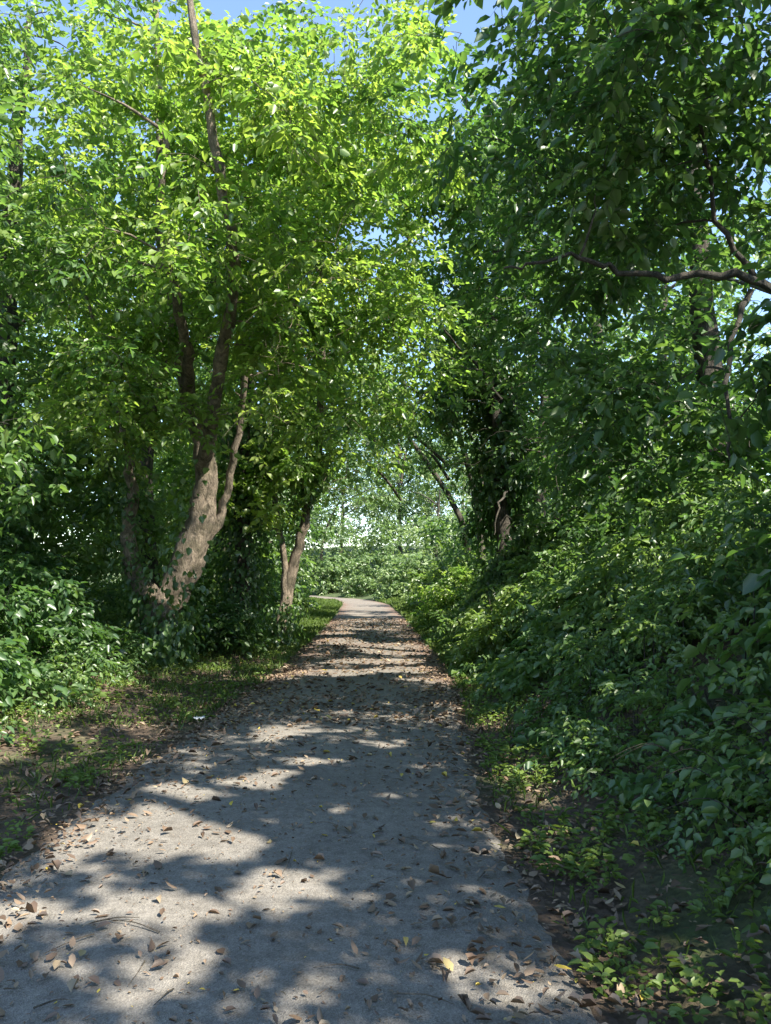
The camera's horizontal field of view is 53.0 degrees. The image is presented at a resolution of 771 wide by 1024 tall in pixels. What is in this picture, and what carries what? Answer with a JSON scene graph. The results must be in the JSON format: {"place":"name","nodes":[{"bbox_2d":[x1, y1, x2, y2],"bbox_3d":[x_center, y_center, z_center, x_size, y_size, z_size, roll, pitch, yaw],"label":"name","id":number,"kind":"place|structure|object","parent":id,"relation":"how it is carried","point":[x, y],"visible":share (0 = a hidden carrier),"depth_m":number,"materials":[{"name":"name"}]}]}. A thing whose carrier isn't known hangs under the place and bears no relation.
{"place":"outdoors","nodes":[
{"label":"outdoors","id":0,"kind":"place"},
{"bbox_2d":[0,545,770,1023],"bbox_3d":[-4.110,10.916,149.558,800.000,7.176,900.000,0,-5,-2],"label":"ground","id":1,"kind":"structure","parent":0,"point":[720,933],"depth_m":4.57,"materials":[{"name":"soil"}]},
{"bbox_2d":[0,637,84,743],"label":"shrub","id":2,"kind":"object","parent":1,"relation":"on","point":[18,665],"visible":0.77,"depth_m":8.20,"materials":[{"name":"green plant"}]},
{"bbox_2d":[0,508,97,634],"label":"shrub","id":3,"kind":"object","parent":1,"relation":"on","point":[48,564],"visible":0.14,"depth_m":12.80,"materials":[{"name":"green plant"}]},
{"bbox_2d":[0,548,125,683],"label":"shrub","id":4,"kind":"object","parent":1,"relation":"on","point":[36,629],"visible":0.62,"depth_m":10.33,"materials":[{"name":"green plant"}]},
{"bbox_2d":[0,26,135,543],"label":"hackberry tree","id":5,"kind":"object","parent":1,"relation":"on","point":[13,467],"visible":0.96,"depth_m":10.03,"materials":[{"name":"green plant"}]},
{"bbox_2d":[34,615,162,677],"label":"shrub","id":6,"kind":"object","parent":1,"relation":"on","point":[123,633],"visible":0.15,"depth_m":11.63,"materials":[{"name":"green plant"}]},
{"bbox_2d":[0,0,200,597],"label":"hackberry tree","id":7,"kind":"object","parent":1,"relation":"on","point":[95,510],"visible":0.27,"depth_m":14.40,"materials":[{"name":"green plant"}]},
{"bbox_2d":[101,462,170,626],"bbox_3d":[-4.371,0.543,13.461,1.241,2.937,1.090,3,-6,-30],"label":"ivy","id":8,"kind":"object","parent":7,"relation":"attached to","point":[122,500],"visible":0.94,"depth_m":13.35,"materials":[{"name":"green plant"}]},
{"bbox_2d":[0,576,220,750],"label":"verge undergrowth","id":9,"kind":"object","parent":1,"relation":"on","point":[109,613],"visible":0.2,"depth_m":10.55,"materials":[{"name":"green plant"}]},
{"bbox_2d":[121,599,214,670],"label":"ivy","id":10,"kind":"object","parent":1,"relation":"on","point":[177,642],"visible":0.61,"depth_m":12.83,"materials":[{"name":"green plant"}]},
{"bbox_2d":[116,459,242,662],"bbox_3d":[-3.664,1.259,13.398,2.099,4.122,1.856,-4,-6,41],"label":"ivy","id":11,"kind":"object","parent":1,"relation":"on","point":[179,555],"visible":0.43,"depth_m":13.10,"materials":[{"name":"green plant"}]},
{"bbox_2d":[172,587,280,660],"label":"shrub","id":12,"kind":"object","parent":1,"relation":"on","point":[227,631],"visible":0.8,"depth_m":15.32,"materials":[{"name":"green plant"}]},
{"bbox_2d":[135,78,346,630],"bbox_3d":[-3.286,-3.111,17.338,4.976,13.015,4.187,0,-5,-2],"label":"ivy covered tree","id":13,"kind":"object","parent":1,"relation":"on","point":[240,519],"visible":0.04,"depth_m":16.89,"materials":[{"name":"green plant"}]},
{"bbox_2d":[209,401,278,651],"bbox_3d":[-3.164,0.606,16.986,1.710,6.374,1.686,0,-5,-2],"label":"ivy","id":14,"kind":"object","parent":13,"relation":"attached to","point":[227,574],"visible":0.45,"depth_m":16.69,"materials":[{"name":"green plant"}]},
{"bbox_2d":[185,533,301,630],"bbox_3d":[-4.147,2.237,21.903,3.660,3.348,5.750,0,-5,-2],"label":"shrub","id":15,"kind":"object","parent":1,"relation":"on","point":[207,582],"visible":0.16,"depth_m":21.07,"materials":[{"name":"green plant"}]},
{"bbox_2d":[0,0,516,658],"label":"boxelder tree","id":16,"kind":"object","parent":1,"relation":"on","point":[218,66],"visible":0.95,"depth_m":11.42,"materials":[{"name":"green plant"}]},
{"bbox_2d":[256,542,308,618],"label":"shrub","id":17,"kind":"object","parent":1,"relation":"on","point":[296,600],"visible":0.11,"depth_m":28.74,"materials":[{"name":"green plant"}]},
{"bbox_2d":[144,107,441,647],"bbox_3d":[-2.173,-3.125,17.741,6.933,13.091,7.311,0,-5,-2],"label":"maple tree","id":18,"kind":"object","parent":1,"relation":"on","point":[270,474],"visible":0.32,"depth_m":16.60,"materials":[{"name":"green plant"}]},
{"bbox_2d":[260,450,335,649],"bbox_3d":[-2.047,1.178,17.589,2.087,5.344,1.374,-3,-6,28],"label":"ivy","id":19,"kind":"object","parent":1,"relation":"on","point":[291,627],"visible":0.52,"depth_m":17.49,"materials":[{"name":"green plant"}]},
{"bbox_2d":[275,556,320,609],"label":"shrub","id":20,"kind":"object","parent":1,"relation":"on","point":[305,581],"visible":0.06,"depth_m":36.95,"materials":[{"name":"green plant"}]},
{"bbox_2d":[0,595,599,1023],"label":"footpath","id":21,"kind":"structure","parent":1,"relation":"on","point":[108,951],"depth_m":3.94,"materials":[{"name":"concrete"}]},
{"bbox_2d":[301,570,317,593],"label":"shrub","id":22,"kind":"object","parent":1,"relation":"on","point":[309,575],"depth_m":50.45,"materials":[{"name":"green plant"}]},
{"bbox_2d":[300,551,326,584],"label":"shrub","id":23,"kind":"object","parent":1,"relation":"on","point":[310,557],"visible":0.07,"depth_m":80.51,"materials":[{"name":"green plant"}]},
{"bbox_2d":[309,550,368,594],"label":"shrub","id":24,"kind":"object","parent":1,"relation":"on","point":[337,569],"visible":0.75,"depth_m":71.70,"materials":[{"name":"green plant"}]},
{"bbox_2d":[333,542,408,597],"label":"shrub","id":25,"kind":"object","parent":1,"relation":"on","point":[354,586],"visible":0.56,"depth_m":64.08,"materials":[{"name":"green plant"}]},
{"bbox_2d":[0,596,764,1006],"bbox_3d":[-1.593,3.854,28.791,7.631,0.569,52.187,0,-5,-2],"label":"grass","id":26,"kind":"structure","parent":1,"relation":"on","point":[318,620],"depth_m":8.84,"materials":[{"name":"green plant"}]},
{"bbox_2d":[0,113,770,617],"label":"background trees","id":27,"kind":"object","parent":1,"relation":"on","point":[436,535],"visible":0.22,"depth_m":29.37,"materials":[{"name":"green plant"}]},
{"bbox_2d":[0,624,770,1023],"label":"ground cover plants","id":28,"kind":"object","parent":1,"relation":"on","point":[586,864],"visible":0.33,"depth_m":4.37,"materials":[{"name":"green plant"}]},
{"bbox_2d":[0,617,770,1023],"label":"fallen leaves","id":29,"kind":"object","parent":1,"relation":"on","point":[434,957],"depth_m":5.00,"materials":[{"name":"brown plant"}]},
{"bbox_2d":[368,551,433,601],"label":"shrub","id":30,"kind":"object","parent":1,"relation":"on","point":[395,575],"visible":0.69,"depth_m":54.69,"materials":[{"name":"green plant"}]},
{"bbox_2d":[404,555,453,607],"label":"shrub","id":31,"kind":"object","parent":1,"relation":"on","point":[434,572],"visible":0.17,"depth_m":37.62,"materials":[{"name":"green plant"}]},
{"bbox_2d":[407,564,483,631],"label":"shrub","id":32,"kind":"object","parent":1,"relation":"on","point":[438,597],"visible":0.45,"depth_m":23.00,"materials":[{"name":"green plant"}]},
{"bbox_2d":[420,553,476,610],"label":"shrub","id":33,"kind":"object","parent":1,"relation":"on","point":[465,560],"visible":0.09,"depth_m":30.89,"materials":[{"name":"green plant"}]},
{"bbox_2d":[427,579,506,643],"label":"shrub","id":34,"kind":"object","parent":1,"relation":"on","point":[444,619],"visible":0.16,"depth_m":18.25,"materials":[{"name":"green plant"}]},
{"bbox_2d":[437,581,542,672],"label":"shrub","id":35,"kind":"object","parent":1,"relation":"on","point":[485,624],"visible":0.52,"depth_m":12.97,"materials":[{"name":"green plant"}]},
{"bbox_2d":[460,521,593,602],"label":"shrub","id":36,"kind":"object","parent":1,"relation":"on","point":[524,567],"visible":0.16,"depth_m":14.44,"materials":[{"name":"green plant"}]},
{"bbox_2d":[397,109,660,574],"bbox_3d":[3.112,-3.111,18.317,6.387,12.185,6.748,0,-5,-2],"label":"ivy covered tree","id":37,"kind":"object","parent":1,"relation":"on","point":[442,417],"visible":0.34,"depth_m":17.64,"materials":[{"name":"green plant"}]},
{"bbox_2d":[454,340,543,625],"bbox_3d":[2.745,-0.257,18.137,2.207,7.673,2.230,0,-5,-2],"label":"ivy","id":38,"kind":"object","parent":37,"relation":"attached to","point":[490,497],"visible":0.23,"depth_m":17.99,"materials":[{"name":"green plant"}]},
{"bbox_2d":[504,510,592,601],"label":"shrub","id":39,"kind":"object","parent":1,"relation":"on","point":[563,523],"visible":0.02,"depth_m":17.27,"materials":[{"name":"green plant"}]},
{"bbox_2d":[342,0,770,540],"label":"walnut tree","id":40,"kind":"object","parent":1,"relation":"on","point":[638,40],"visible":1,"depth_m":7.75,"materials":[{"name":"green plant"}]},
{"bbox_2d":[382,0,770,540],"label":"walnut tree","id":41,"kind":"object","parent":1,"relation":"on","point":[523,313],"visible":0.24,"depth_m":12.75,"materials":[{"name":"green plant"}]},
{"bbox_2d":[498,532,679,660],"bbox_3d":[2.904,1.315,10.603,2.500,2.141,3.268,0,-5,-2],"label":"shrub","id":42,"kind":"object","parent":1,"relation":"on","point":[596,555],"visible":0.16,"depth_m":10.38,"materials":[{"name":"green plant"}]},
{"bbox_2d":[408,464,770,933],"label":"bush","id":43,"kind":"object","parent":1,"relation":"on","point":[549,654],"visible":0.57,"depth_m":6.36,"materials":[{"name":"green plant"}]},
{"bbox_2d":[570,451,759,561],"bbox_3d":[4.614,0.455,12.091,3.300,3.124,4.091,0,-5,-2],"label":"shrub","id":44,"kind":"object","parent":1,"relation":"on","point":[728,471],"visible":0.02,"depth_m":12.21,"materials":[{"name":"green plant"}]},
{"bbox_2d":[573,504,770,736],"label":"shrub","id":45,"kind":"object","parent":1,"relation":"on","point":[631,600],"visible":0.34,"depth_m":6.95,"materials":[{"name":"green plant"}]},
{"bbox_2d":[583,464,770,614],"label":"shrub","id":46,"kind":"object","parent":1,"relation":"on","point":[657,532],"visible":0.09,"depth_m":8.39,"materials":[{"name":"green plant"}]},
{"bbox_2d":[610,686,770,866],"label":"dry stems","id":47,"kind":"object","parent":1,"relation":"on","point":[670,753],"visible":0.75,"depth_m":4.04,"materials":[{"name":"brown plant"}]},
{"bbox_2d":[653,697,770,867],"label":"sapling","id":48,"kind":"object","parent":1,"relation":"on","point":[757,722],"visible":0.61,"depth_m":4.19,"materials":[{"name":"green plant"}]},
{"bbox_2d":[703,498,770,660],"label":"shrub","id":49,"kind":"object","parent":1,"relation":"on","point":[736,584],"visible":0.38,"depth_m":5.97,"materials":[{"name":"green plant"}]},
{"bbox_2d":[722,530,770,707],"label":"sapling","id":50,"kind":"object","parent":1,"relation":"on","point":[760,577],"visible":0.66,"depth_m":4.95,"materials":[{"name":"green plant"}]},
{"bbox_2d":[0,0,770,551],"label":"sky","id":51,"kind":"structure","parent":0,"point":[466,19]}
]}

